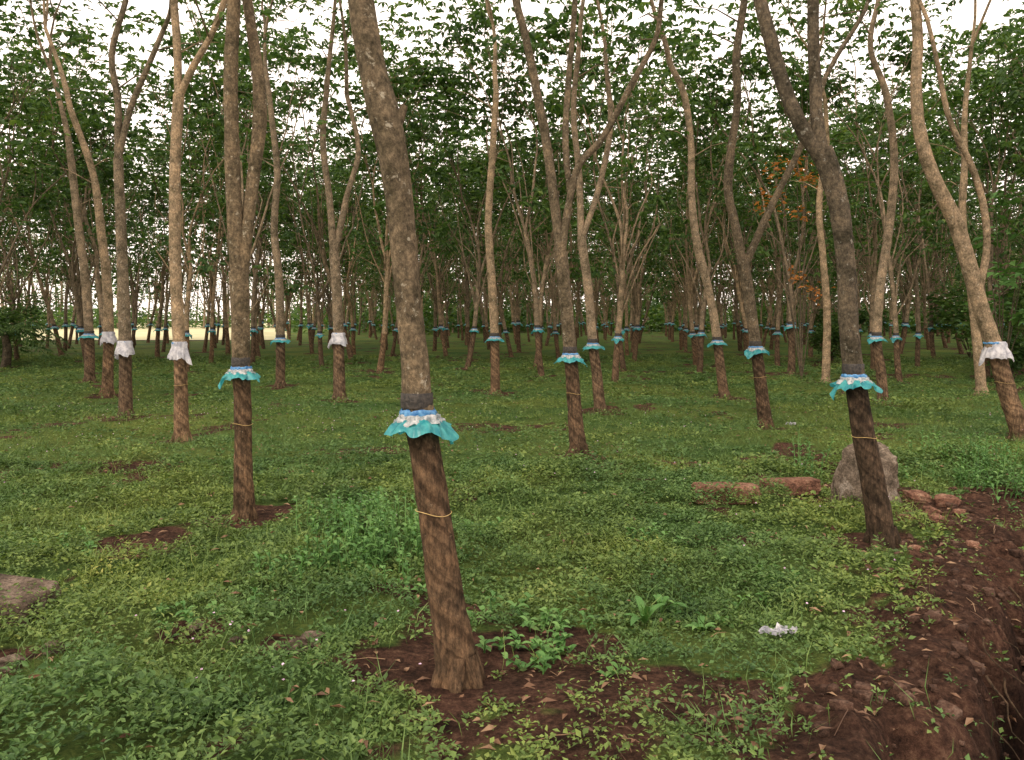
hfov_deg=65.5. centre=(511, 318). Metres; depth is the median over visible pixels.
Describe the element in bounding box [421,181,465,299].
rubber tree
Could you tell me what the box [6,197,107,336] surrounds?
rubber tree
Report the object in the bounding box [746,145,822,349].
rubber tree
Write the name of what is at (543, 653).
broadleaf weed
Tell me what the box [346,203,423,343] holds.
rubber tree
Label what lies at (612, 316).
rubber tree
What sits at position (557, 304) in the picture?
rubber tree
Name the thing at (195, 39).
rubber tree
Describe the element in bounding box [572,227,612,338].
rubber tree
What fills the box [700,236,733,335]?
rubber tree
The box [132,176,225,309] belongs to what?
rubber tree
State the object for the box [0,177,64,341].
rubber tree
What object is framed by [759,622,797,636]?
plastic scrap
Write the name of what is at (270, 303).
rubber tree
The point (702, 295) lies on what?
rubber tree
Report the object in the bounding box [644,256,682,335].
rubber tree
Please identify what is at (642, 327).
rubber tree
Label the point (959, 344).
rubber tree
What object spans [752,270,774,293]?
rubber tree
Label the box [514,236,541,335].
rubber tree
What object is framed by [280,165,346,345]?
rubber tree
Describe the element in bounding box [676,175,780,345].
rubber tree
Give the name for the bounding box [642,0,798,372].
rubber tree
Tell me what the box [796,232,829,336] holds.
rubber tree
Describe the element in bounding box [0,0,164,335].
rubber tree
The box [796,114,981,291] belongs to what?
rubber tree
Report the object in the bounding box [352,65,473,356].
rubber tree
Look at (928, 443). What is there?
broadleaf weed
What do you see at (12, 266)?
rubber tree
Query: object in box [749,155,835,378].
orange flowering tree
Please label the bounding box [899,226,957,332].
rubber tree
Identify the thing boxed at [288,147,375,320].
rubber tree
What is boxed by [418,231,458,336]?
rubber tree
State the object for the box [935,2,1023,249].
rubber tree
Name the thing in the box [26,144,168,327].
rubber tree
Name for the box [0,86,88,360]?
rubber tree
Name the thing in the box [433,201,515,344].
rubber tree
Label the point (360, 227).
rubber tree
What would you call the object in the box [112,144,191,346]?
rubber tree
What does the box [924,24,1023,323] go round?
rubber tree
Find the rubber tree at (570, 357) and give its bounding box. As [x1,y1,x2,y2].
[492,0,675,457]
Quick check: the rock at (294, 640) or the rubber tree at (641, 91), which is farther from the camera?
the rubber tree at (641, 91)
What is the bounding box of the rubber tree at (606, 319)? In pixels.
[595,217,632,339]
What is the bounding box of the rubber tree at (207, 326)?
[182,106,297,351]
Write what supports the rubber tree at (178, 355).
on the ground
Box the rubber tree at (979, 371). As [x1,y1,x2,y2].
[889,0,991,394]
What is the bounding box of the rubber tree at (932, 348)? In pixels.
[828,76,973,358]
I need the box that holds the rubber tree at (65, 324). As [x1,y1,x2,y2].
[1,64,113,350]
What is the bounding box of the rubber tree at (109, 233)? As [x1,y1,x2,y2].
[15,146,168,356]
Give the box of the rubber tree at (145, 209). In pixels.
[72,173,168,347]
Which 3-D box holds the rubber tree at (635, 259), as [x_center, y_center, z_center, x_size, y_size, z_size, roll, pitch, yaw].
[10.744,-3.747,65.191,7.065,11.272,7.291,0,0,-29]
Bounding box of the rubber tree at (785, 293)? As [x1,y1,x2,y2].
[751,231,804,337]
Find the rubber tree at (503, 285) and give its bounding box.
[482,236,533,323]
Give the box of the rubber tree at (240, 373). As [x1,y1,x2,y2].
[218,0,266,522]
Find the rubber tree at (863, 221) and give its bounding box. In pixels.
[812,177,939,300]
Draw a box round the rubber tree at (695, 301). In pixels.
[643,102,803,352]
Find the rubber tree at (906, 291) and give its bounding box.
[894,130,960,344]
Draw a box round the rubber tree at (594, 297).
[551,242,615,327]
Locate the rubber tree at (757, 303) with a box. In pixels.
[709,191,772,341]
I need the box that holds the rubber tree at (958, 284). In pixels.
[906,187,981,339]
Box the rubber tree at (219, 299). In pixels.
[195,172,255,342]
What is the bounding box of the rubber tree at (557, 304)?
[548,242,590,335]
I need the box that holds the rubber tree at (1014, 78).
[980,9,1023,136]
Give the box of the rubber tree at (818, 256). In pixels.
[779,154,837,307]
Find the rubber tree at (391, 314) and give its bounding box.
[375,259,394,335]
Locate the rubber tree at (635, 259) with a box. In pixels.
[611,211,667,312]
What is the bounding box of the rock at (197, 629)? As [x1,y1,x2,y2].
[187,620,205,632]
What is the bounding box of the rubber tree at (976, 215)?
[894,172,1003,337]
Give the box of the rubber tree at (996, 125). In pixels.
[943,65,1023,140]
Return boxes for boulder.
[831,442,901,508]
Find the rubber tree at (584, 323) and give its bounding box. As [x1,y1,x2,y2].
[568,241,587,335]
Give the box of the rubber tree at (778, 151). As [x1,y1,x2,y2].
[656,7,888,374]
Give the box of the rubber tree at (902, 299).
[880,220,944,342]
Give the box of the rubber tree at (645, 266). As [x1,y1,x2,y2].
[572,164,673,351]
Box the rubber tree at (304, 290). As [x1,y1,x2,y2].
[287,202,327,339]
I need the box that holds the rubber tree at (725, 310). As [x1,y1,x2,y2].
[707,261,733,337]
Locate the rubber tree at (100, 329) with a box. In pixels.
[26,139,134,344]
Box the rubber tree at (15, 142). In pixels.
[0,71,38,156]
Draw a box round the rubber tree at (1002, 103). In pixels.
[894,42,1023,376]
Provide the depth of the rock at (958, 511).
6.51 m
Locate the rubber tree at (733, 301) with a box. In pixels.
[720,259,740,330]
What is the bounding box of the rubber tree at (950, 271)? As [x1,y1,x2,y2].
[943,241,964,291]
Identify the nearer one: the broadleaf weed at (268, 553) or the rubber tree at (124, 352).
the broadleaf weed at (268, 553)
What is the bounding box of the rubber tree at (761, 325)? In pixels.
[740,191,775,338]
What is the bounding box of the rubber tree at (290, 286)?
[268,226,304,335]
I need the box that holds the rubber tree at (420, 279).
[379,189,443,324]
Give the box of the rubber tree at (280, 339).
[202,0,331,387]
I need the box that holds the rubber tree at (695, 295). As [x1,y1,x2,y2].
[669,222,712,326]
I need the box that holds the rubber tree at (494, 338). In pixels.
[425,0,565,393]
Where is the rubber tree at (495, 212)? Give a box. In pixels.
[431,126,573,361]
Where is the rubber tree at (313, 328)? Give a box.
[269,183,346,347]
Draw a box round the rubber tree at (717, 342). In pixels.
[606,0,758,398]
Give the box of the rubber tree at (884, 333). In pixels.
[858,254,901,335]
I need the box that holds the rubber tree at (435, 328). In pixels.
[376,172,497,350]
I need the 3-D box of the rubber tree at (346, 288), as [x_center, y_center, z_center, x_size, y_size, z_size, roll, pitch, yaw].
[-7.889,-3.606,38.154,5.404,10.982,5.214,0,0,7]
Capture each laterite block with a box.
[690,482,761,504]
[759,477,820,495]
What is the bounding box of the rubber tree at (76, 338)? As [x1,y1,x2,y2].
[3,194,114,343]
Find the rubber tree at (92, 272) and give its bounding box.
[62,224,139,301]
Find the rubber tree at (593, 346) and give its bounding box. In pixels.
[543,0,671,412]
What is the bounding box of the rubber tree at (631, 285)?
[612,206,668,340]
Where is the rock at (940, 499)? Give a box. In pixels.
[933,493,961,506]
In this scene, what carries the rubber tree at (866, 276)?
on the ground
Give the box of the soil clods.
[668,474,1023,757]
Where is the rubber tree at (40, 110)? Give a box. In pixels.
[0,38,63,245]
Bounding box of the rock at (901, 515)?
[895,514,912,522]
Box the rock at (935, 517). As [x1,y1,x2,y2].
[929,513,945,522]
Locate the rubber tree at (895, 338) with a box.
[717,0,952,382]
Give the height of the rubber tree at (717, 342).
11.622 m
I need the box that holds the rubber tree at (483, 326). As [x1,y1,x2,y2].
[452,206,517,342]
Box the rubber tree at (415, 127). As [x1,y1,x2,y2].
[337,53,498,289]
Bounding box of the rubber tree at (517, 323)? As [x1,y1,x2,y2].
[477,132,589,351]
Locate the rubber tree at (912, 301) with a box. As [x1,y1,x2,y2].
[887,261,922,335]
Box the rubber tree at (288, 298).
[211,171,352,351]
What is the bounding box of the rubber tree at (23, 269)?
[0,187,54,323]
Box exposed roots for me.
[982,586,1023,759]
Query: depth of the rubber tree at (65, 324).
40.25 m
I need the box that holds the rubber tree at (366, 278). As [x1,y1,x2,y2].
[347,193,392,342]
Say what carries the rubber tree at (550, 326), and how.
on the ground
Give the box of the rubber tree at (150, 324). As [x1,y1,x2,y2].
[132,165,200,342]
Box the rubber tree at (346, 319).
[295,193,378,327]
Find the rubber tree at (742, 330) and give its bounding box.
[655,141,785,355]
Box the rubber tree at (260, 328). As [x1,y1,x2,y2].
[226,158,317,348]
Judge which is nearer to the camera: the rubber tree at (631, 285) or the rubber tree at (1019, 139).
the rubber tree at (1019, 139)
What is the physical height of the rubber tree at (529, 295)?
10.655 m
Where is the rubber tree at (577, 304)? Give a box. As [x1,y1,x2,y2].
[546,148,635,345]
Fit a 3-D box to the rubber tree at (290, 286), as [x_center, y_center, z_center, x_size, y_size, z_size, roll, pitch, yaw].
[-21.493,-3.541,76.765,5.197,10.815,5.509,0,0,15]
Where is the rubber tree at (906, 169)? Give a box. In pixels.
[735,126,942,360]
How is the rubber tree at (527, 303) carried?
on the ground
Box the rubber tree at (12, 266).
[0,135,77,323]
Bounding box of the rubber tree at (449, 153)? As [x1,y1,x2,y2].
[393,16,624,368]
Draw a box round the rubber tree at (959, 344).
[842,96,1003,353]
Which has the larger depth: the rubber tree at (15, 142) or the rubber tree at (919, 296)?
the rubber tree at (919, 296)
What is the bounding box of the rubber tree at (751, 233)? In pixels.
[722,154,787,288]
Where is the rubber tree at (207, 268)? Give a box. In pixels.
[104,0,343,335]
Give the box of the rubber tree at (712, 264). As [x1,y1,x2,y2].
[710,141,786,324]
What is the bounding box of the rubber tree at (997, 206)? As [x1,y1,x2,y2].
[934,121,1023,270]
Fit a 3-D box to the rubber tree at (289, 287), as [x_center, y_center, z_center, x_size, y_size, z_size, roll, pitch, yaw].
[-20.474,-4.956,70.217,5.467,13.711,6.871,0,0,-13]
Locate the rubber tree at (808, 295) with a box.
[794,254,830,326]
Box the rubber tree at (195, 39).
[150,0,312,362]
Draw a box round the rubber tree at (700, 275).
[661,194,713,319]
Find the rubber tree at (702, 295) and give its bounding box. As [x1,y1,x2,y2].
[682,226,725,324]
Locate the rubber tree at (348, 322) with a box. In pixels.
[329,212,358,336]
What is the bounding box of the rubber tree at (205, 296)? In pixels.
[164,174,260,347]
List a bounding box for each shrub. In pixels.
[0,288,47,351]
[0,303,51,356]
[803,318,863,361]
[806,304,892,356]
[921,274,1018,358]
[934,288,1023,372]
[961,329,1023,378]
[1000,280,1023,333]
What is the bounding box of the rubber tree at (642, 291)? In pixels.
[625,241,653,316]
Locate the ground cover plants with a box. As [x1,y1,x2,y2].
[0,351,1023,759]
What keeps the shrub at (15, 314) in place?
on the ground
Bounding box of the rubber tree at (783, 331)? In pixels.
[712,208,824,342]
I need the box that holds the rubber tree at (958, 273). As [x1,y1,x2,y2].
[945,204,1001,286]
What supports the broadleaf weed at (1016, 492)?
on the ground
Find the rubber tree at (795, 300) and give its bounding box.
[783,240,806,330]
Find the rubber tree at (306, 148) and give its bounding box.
[196,112,316,357]
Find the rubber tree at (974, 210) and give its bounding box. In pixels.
[919,117,1023,326]
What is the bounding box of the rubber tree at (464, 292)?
[445,259,473,321]
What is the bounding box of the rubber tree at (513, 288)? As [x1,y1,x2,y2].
[503,247,523,312]
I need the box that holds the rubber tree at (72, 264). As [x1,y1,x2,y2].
[0,27,172,360]
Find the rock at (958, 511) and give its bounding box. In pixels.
[952,508,966,515]
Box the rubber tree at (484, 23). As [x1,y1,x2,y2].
[387,0,584,376]
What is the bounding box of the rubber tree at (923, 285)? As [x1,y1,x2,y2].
[871,170,973,349]
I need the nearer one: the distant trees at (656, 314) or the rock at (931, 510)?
the rock at (931, 510)
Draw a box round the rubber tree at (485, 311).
[422,154,526,349]
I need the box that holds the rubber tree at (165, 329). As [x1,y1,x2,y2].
[137,144,226,351]
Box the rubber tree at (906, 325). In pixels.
[848,100,1006,353]
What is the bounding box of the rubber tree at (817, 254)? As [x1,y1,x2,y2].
[764,159,860,350]
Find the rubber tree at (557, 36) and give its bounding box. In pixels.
[471,0,708,381]
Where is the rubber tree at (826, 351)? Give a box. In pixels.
[747,0,884,382]
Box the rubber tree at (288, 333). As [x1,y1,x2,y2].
[216,174,321,338]
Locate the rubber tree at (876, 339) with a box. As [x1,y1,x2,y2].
[819,0,957,403]
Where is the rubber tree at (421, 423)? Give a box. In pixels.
[348,0,485,692]
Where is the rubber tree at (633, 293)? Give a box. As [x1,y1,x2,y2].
[584,143,672,343]
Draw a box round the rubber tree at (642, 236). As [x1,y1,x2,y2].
[585,49,710,355]
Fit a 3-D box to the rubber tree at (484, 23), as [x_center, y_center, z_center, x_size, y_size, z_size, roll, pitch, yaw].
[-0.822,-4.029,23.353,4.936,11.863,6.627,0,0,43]
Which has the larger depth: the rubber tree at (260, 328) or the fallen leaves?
the rubber tree at (260, 328)
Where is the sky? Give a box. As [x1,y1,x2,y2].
[0,0,1023,320]
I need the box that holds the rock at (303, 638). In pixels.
[299,630,324,647]
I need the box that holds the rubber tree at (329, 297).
[263,157,384,349]
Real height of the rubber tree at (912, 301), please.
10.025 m
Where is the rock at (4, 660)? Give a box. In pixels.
[0,654,28,671]
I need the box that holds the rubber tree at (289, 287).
[267,193,301,328]
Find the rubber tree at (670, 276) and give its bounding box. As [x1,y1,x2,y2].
[650,182,762,332]
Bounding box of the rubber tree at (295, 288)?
[215,42,378,367]
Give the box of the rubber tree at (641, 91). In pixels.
[518,0,682,370]
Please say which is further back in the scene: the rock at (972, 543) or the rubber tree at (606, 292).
the rubber tree at (606, 292)
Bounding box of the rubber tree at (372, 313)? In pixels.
[347,217,393,339]
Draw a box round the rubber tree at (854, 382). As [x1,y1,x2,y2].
[753,0,901,548]
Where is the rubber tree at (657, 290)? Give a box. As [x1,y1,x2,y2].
[647,247,709,326]
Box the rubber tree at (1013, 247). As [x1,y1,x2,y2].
[972,190,1023,326]
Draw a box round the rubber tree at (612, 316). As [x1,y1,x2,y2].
[601,248,633,335]
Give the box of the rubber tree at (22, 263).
[0,145,65,346]
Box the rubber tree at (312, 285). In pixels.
[290,207,329,322]
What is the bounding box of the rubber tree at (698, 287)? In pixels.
[651,203,743,332]
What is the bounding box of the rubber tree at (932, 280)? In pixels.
[902,220,968,338]
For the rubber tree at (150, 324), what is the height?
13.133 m
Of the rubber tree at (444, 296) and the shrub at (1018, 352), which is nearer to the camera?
the shrub at (1018, 352)
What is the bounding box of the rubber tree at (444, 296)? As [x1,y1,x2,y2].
[414,155,476,347]
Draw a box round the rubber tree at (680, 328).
[618,146,724,349]
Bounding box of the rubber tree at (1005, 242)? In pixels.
[973,195,1023,327]
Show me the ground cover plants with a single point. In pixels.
(146, 675)
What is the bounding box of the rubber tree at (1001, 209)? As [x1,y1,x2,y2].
[956,115,1023,333]
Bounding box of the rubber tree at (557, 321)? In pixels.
[500,185,591,343]
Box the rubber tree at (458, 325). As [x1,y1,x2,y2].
[419,205,474,337]
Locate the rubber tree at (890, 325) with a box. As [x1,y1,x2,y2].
[866,231,912,338]
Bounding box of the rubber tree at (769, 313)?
[709,199,808,345]
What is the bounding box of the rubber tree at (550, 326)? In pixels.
[537,159,608,345]
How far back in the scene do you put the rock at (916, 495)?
7.04 m
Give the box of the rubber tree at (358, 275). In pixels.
[292,167,377,342]
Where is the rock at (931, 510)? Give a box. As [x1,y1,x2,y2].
[922,505,941,515]
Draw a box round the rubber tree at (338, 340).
[261,0,437,401]
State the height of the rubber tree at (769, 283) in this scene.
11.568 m
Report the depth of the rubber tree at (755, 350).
11.81 m
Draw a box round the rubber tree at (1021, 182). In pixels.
[1007,174,1023,252]
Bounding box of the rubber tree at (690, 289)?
[640,100,775,365]
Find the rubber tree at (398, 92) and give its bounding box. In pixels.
[284,1,491,372]
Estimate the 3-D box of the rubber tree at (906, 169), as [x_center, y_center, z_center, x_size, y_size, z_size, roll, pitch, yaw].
[12.386,-2.981,30.697,7.595,9.650,5.326,0,0,11]
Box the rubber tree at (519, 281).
[484,223,544,338]
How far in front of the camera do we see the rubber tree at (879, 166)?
35.93 m
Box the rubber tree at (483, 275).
[470,203,512,315]
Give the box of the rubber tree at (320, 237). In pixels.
[193,0,377,359]
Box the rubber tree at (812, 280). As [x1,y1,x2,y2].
[769,102,887,345]
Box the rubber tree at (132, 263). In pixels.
[63,182,161,344]
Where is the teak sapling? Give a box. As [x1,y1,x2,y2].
[961,182,1023,360]
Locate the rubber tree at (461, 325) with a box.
[443,205,484,339]
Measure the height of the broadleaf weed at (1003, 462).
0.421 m
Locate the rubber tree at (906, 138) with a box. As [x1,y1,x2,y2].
[791,0,1021,370]
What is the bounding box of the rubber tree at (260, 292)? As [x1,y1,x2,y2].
[214,216,287,342]
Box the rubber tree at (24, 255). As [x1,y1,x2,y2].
[0,218,46,288]
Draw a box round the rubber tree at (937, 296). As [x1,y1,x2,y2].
[913,223,977,334]
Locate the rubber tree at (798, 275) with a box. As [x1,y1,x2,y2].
[768,212,831,317]
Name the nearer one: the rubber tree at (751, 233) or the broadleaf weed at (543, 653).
the broadleaf weed at (543, 653)
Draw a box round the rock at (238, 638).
[227,635,243,644]
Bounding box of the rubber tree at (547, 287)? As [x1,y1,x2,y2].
[516,223,576,336]
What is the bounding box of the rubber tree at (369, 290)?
[339,237,383,335]
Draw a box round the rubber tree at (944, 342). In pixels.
[850,110,1009,347]
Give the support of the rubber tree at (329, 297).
on the ground
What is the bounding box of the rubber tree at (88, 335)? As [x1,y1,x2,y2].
[0,0,114,382]
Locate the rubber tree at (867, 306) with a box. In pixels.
[860,279,869,334]
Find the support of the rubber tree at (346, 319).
on the ground
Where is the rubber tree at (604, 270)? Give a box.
[572,160,641,328]
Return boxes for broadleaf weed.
[30,525,97,557]
[150,586,263,641]
[246,539,334,579]
[261,535,391,593]
[290,494,377,548]
[291,525,390,580]
[319,487,409,544]
[332,491,392,514]
[335,533,415,592]
[338,502,422,564]
[343,503,422,556]
[361,486,418,537]
[394,578,466,596]
[460,517,503,543]
[467,590,562,647]
[475,635,548,668]
[508,608,594,650]
[533,632,630,676]
[624,522,687,549]
[624,596,663,625]
[652,594,687,612]
[667,592,772,627]
[685,615,715,631]
[749,564,798,596]
[789,435,826,476]
[796,426,835,465]
[897,459,927,480]
[904,430,953,454]
[930,454,1002,490]
[931,436,988,466]
[965,432,1020,469]
[968,436,1022,479]
[982,461,1023,502]
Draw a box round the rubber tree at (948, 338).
[926,194,1002,342]
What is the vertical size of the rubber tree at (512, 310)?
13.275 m
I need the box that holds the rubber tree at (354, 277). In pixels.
[340,193,384,335]
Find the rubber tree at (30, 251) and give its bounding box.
[0,41,89,355]
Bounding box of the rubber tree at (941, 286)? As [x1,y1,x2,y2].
[922,256,958,335]
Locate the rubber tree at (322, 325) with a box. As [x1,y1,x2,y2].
[309,201,354,333]
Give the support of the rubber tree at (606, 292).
on the ground
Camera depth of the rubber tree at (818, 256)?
52.16 m
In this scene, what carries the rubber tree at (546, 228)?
on the ground
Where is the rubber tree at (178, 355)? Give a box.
[167,0,276,441]
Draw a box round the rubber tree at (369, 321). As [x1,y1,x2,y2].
[328,221,383,337]
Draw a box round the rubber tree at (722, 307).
[714,265,732,335]
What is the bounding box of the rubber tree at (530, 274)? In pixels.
[513,237,568,317]
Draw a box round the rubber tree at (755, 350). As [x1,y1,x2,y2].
[656,0,869,428]
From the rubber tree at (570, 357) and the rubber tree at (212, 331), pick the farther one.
the rubber tree at (212, 331)
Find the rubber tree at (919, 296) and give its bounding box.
[894,257,942,325]
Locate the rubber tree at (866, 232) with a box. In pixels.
[824,165,952,337]
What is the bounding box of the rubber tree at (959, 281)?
[943,237,985,333]
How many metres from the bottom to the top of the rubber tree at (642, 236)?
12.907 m
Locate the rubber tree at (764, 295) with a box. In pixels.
[753,271,776,335]
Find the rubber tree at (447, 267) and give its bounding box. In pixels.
[420,198,505,339]
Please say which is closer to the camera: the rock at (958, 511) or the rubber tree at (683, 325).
the rock at (958, 511)
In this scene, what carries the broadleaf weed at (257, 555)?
on the ground
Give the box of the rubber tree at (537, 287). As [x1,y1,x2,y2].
[513,253,550,319]
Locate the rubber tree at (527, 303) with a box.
[495,197,539,341]
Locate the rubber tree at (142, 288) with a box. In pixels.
[85,213,161,303]
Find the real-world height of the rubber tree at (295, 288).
11.434 m
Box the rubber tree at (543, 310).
[493,157,575,348]
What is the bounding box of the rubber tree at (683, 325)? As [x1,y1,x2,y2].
[657,175,739,346]
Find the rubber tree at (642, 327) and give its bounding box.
[633,182,708,343]
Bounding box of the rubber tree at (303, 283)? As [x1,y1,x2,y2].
[269,217,337,332]
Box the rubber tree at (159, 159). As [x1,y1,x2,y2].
[123,81,241,356]
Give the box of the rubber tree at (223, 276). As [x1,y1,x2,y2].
[160,113,292,354]
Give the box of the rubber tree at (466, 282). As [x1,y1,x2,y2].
[412,122,512,348]
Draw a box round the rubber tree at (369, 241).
[338,174,432,294]
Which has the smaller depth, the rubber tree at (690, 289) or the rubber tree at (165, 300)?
the rubber tree at (690, 289)
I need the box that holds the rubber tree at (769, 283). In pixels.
[746,205,796,340]
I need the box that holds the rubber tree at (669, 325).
[641,229,713,339]
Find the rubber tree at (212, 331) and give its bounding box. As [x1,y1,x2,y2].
[155,28,340,362]
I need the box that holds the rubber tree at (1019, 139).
[983,78,1023,204]
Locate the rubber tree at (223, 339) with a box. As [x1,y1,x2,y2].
[145,133,268,344]
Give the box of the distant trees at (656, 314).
[0,211,1021,334]
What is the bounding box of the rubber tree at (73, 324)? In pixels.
[15,135,166,348]
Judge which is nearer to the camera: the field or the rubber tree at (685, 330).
the rubber tree at (685, 330)
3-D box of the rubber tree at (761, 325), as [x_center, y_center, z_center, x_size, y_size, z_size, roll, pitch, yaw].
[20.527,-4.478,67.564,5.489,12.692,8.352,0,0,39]
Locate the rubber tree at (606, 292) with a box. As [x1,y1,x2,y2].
[576,217,618,323]
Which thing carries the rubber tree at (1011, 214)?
on the ground
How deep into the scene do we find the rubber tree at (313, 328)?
45.03 m
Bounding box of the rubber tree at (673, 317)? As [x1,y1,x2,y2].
[658,216,682,341]
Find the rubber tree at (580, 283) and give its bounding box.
[550,212,609,337]
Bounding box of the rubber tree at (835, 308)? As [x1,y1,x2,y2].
[827,255,837,311]
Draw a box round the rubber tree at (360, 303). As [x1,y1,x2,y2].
[355,237,374,334]
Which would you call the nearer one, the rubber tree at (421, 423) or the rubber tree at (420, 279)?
the rubber tree at (421, 423)
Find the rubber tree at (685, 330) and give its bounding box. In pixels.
[641,132,814,351]
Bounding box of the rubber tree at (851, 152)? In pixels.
[797,107,906,288]
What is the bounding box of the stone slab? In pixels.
[0,573,61,626]
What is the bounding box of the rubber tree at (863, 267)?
[830,213,906,298]
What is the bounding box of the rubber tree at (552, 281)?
[448,117,614,358]
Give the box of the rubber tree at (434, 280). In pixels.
[419,211,479,341]
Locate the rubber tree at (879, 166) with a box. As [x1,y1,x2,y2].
[784,85,928,340]
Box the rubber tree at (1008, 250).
[967,197,1023,336]
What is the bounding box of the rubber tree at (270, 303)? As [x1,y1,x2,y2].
[192,152,320,329]
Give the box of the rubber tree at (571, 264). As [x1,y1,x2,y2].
[488,112,620,304]
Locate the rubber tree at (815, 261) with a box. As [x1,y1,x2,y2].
[778,201,833,320]
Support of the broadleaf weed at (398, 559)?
on the ground
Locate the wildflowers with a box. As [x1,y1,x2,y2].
[17,403,983,681]
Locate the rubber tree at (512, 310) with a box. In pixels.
[468,138,536,343]
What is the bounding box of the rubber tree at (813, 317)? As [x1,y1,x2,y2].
[773,161,868,357]
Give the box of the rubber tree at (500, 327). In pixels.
[485,218,524,337]
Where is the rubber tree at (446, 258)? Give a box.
[367,187,467,327]
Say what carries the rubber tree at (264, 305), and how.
on the ground
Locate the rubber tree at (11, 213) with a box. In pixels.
[0,128,40,297]
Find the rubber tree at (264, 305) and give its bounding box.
[249,200,303,345]
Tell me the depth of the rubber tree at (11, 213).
36.22 m
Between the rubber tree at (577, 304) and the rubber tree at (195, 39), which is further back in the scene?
the rubber tree at (577, 304)
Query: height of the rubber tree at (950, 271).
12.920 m
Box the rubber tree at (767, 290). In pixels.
[754,232,782,335]
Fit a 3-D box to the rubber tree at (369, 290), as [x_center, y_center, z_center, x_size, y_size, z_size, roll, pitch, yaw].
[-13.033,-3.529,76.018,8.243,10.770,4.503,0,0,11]
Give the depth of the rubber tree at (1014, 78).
21.07 m
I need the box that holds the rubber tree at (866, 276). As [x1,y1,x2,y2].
[859,233,900,299]
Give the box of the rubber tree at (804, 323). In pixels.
[750,169,853,344]
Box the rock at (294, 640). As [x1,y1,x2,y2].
[280,637,307,655]
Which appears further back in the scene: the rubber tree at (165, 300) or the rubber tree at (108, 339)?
the rubber tree at (165, 300)
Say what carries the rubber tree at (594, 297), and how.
on the ground
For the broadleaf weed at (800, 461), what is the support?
on the ground
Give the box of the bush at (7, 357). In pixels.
[0,321,78,367]
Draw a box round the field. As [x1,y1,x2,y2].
[21,323,286,339]
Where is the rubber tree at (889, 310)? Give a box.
[865,255,904,334]
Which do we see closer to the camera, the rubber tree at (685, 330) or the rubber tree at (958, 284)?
the rubber tree at (685, 330)
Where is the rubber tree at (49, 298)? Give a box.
[21,160,91,347]
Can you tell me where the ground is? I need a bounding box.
[0,321,1023,759]
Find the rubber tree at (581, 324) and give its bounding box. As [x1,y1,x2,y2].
[572,243,596,336]
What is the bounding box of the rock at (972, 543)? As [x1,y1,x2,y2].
[964,540,981,548]
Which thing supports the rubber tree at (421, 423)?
on the ground
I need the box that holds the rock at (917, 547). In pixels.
[907,545,920,551]
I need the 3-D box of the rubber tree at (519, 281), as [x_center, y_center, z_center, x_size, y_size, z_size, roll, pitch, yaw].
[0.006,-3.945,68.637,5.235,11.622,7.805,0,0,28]
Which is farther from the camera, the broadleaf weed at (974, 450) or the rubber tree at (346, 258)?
the rubber tree at (346, 258)
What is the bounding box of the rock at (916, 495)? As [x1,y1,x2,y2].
[902,489,931,502]
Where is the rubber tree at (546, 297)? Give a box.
[518,230,569,332]
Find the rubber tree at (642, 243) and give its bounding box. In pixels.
[575,188,684,324]
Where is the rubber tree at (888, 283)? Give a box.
[861,214,936,297]
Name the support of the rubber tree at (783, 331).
on the ground
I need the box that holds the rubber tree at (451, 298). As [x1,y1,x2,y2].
[422,251,474,335]
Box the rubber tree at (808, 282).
[789,214,831,325]
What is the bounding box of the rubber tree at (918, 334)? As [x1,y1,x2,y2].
[844,29,1023,367]
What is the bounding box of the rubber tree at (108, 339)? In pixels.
[0,0,144,396]
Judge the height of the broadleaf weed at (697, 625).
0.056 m
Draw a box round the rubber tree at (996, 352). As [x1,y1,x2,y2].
[910,0,1023,439]
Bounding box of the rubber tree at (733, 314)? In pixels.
[712,231,764,339]
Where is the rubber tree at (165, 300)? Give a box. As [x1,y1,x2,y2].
[125,159,204,343]
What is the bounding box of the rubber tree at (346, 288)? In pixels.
[302,141,382,353]
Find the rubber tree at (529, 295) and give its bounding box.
[479,232,536,321]
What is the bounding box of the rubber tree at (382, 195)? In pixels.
[335,122,476,355]
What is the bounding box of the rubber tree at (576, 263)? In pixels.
[510,197,604,304]
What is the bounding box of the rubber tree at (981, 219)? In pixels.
[952,169,1018,285]
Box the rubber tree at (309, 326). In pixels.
[206,85,329,353]
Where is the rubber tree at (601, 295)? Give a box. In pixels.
[573,242,613,334]
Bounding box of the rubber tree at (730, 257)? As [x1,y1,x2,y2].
[670,47,785,359]
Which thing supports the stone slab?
on the ground
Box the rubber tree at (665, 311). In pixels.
[631,233,668,336]
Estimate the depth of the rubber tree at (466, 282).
37.92 m
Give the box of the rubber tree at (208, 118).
[114,10,296,371]
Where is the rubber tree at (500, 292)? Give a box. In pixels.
[434,138,586,356]
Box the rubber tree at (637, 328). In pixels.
[589,1,720,361]
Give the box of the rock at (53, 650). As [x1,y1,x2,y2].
[43,639,65,654]
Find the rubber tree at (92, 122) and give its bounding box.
[0,28,169,292]
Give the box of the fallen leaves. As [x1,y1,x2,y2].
[0,373,1023,759]
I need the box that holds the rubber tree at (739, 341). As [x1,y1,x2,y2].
[682,141,789,350]
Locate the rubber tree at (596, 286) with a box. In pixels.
[575,170,643,342]
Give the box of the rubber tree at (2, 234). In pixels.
[0,180,30,304]
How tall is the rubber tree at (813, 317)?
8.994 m
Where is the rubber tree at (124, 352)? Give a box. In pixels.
[98,0,248,418]
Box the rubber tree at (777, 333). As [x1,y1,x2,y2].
[708,55,859,365]
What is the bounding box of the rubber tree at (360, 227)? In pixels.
[283,109,431,349]
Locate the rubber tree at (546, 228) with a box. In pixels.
[506,26,638,366]
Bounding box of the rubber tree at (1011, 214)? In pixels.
[975,126,1023,268]
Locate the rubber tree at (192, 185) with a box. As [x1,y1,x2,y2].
[142,82,252,304]

